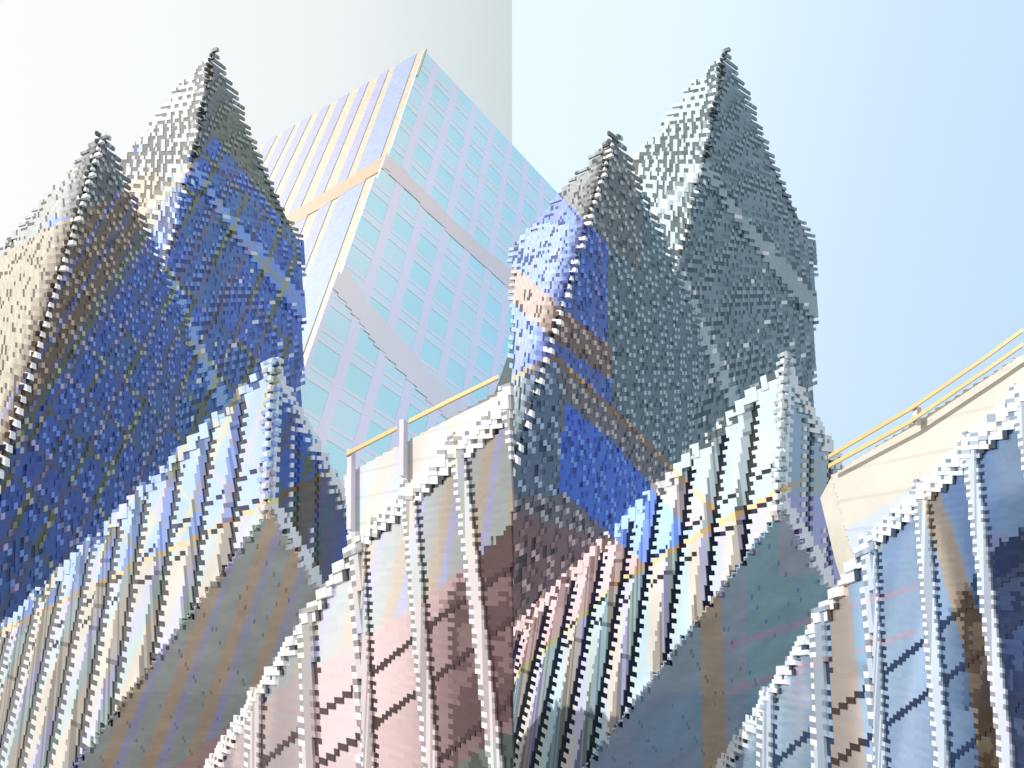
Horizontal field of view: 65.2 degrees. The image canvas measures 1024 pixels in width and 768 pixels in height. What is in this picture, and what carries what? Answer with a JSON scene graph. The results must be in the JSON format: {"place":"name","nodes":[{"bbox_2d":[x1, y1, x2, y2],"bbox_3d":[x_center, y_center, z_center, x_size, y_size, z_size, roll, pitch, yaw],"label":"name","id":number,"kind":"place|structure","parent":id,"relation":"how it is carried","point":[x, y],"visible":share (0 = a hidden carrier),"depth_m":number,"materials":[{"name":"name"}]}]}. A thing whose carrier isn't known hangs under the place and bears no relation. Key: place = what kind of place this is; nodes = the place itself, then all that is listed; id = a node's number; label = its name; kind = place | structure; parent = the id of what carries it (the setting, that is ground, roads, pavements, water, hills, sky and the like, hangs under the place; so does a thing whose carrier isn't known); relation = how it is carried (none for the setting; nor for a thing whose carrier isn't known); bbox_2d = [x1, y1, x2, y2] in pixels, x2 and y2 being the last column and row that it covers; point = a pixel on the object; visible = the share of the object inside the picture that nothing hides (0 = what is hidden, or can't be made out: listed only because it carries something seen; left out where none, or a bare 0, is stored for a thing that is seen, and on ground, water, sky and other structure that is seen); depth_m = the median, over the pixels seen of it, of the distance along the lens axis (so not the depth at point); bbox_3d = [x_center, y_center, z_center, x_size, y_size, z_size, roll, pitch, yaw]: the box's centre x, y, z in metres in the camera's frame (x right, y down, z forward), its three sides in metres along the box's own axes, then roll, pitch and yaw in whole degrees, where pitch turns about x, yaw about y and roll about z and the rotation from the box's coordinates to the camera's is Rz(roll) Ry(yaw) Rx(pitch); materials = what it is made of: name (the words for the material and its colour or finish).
{"place":"outdoors","nodes":[
{"label":"outdoors","id":0,"kind":"place"},
{"bbox_2d":[0,131,191,622],"bbox_3d":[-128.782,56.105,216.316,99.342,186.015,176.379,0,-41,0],"label":"leaning tower","id":1,"kind":"structure","parent":0,"point":[95,350],"depth_m":188.12,"materials":[{"name":"glass"}]},
{"bbox_2d":[0,357,347,767],"bbox_3d":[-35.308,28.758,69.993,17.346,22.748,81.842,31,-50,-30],"label":"overhanging wing","id":2,"kind":"structure","parent":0,"point":[153,623],"depth_m":52.40,"materials":[{"name":"white metal"}]},
{"bbox_2d":[275,394,347,582],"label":"end window","id":3,"kind":"structure","parent":2,"relation":"in","point":[305,497],"depth_m":51.58,"materials":[{"name":"glass"}]},
{"bbox_2d":[115,47,306,445],"bbox_3d":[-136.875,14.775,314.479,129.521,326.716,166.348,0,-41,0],"label":"tall leaning tower","id":4,"kind":"structure","parent":0,"point":[230,248],"depth_m":328.68,"materials":[{"name":"glass"}]},
{"bbox_2d":[258,48,561,484],"bbox_3d":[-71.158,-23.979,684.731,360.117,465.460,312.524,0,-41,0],"label":"pale glass tower","id":5,"kind":"structure","parent":0,"point":[416,192],"depth_m":617.27,"materials":[{"name":"glass"},{"name":"metal"}]},
{"bbox_2d":[0,0,1023,467],"label":"sky","id":6,"kind":"structure","parent":0,"point":[893,129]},
{"bbox_2d":[494,131,703,758],"bbox_3d":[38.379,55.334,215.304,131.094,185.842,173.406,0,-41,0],"label":"leaning tower","id":7,"kind":"structure","parent":0,"point":[602,367],"depth_m":188.24,"materials":[{"name":"glass"}]},
{"bbox_2d":[513,350,843,767],"bbox_3d":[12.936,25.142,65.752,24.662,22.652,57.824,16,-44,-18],"label":"overhanging wing","id":8,"kind":"structure","parent":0,"point":[665,622],"depth_m":52.19,"materials":[{"name":"white metal"}]},
{"bbox_2d":[787,394,840,582],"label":"end window","id":9,"kind":"structure","parent":8,"relation":"in","point":[810,474],"depth_m":50.04,"materials":[{"name":"glass"}]},
{"bbox_2d":[627,47,818,448],"bbox_3d":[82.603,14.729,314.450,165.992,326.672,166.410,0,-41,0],"label":"tall leaning tower","id":10,"kind":"structure","parent":0,"point":[742,248],"depth_m":328.45,"materials":[{"name":"glass"}]},
{"bbox_2d":[820,328,1023,576],"bbox_3d":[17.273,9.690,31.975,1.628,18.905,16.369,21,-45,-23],"label":"roof pavilion","id":11,"kind":"structure","parent":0,"point":[866,492],"depth_m":35.98,"materials":[{"name":"metal"}]},
{"label":"ground","id":12,"kind":"structure","parent":0,"visible":0},
{"bbox_2d":[204,382,514,767],"bbox_3d":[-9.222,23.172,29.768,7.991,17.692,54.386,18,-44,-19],"label":"glazed hall","id":13,"kind":"structure","parent":12,"relation":"on","point":[396,650],"depth_m":16.73,"materials":[{"name":"glass"}]},
{"bbox_2d":[343,375,497,533],"bbox_3d":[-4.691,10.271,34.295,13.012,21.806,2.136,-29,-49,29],"label":"roof pavilion","id":14,"kind":"structure","parent":13,"relation":"on","point":[371,488],"depth_m":39.66,"materials":[{"name":"metal"}]},
{"bbox_2d":[716,383,1023,767],"bbox_3d":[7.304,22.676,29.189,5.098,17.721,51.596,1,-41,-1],"label":"glazed hall","id":15,"kind":"structure","parent":12,"relation":"on","point":[907,651],"depth_m":16.77,"materials":[{"name":"glass"}]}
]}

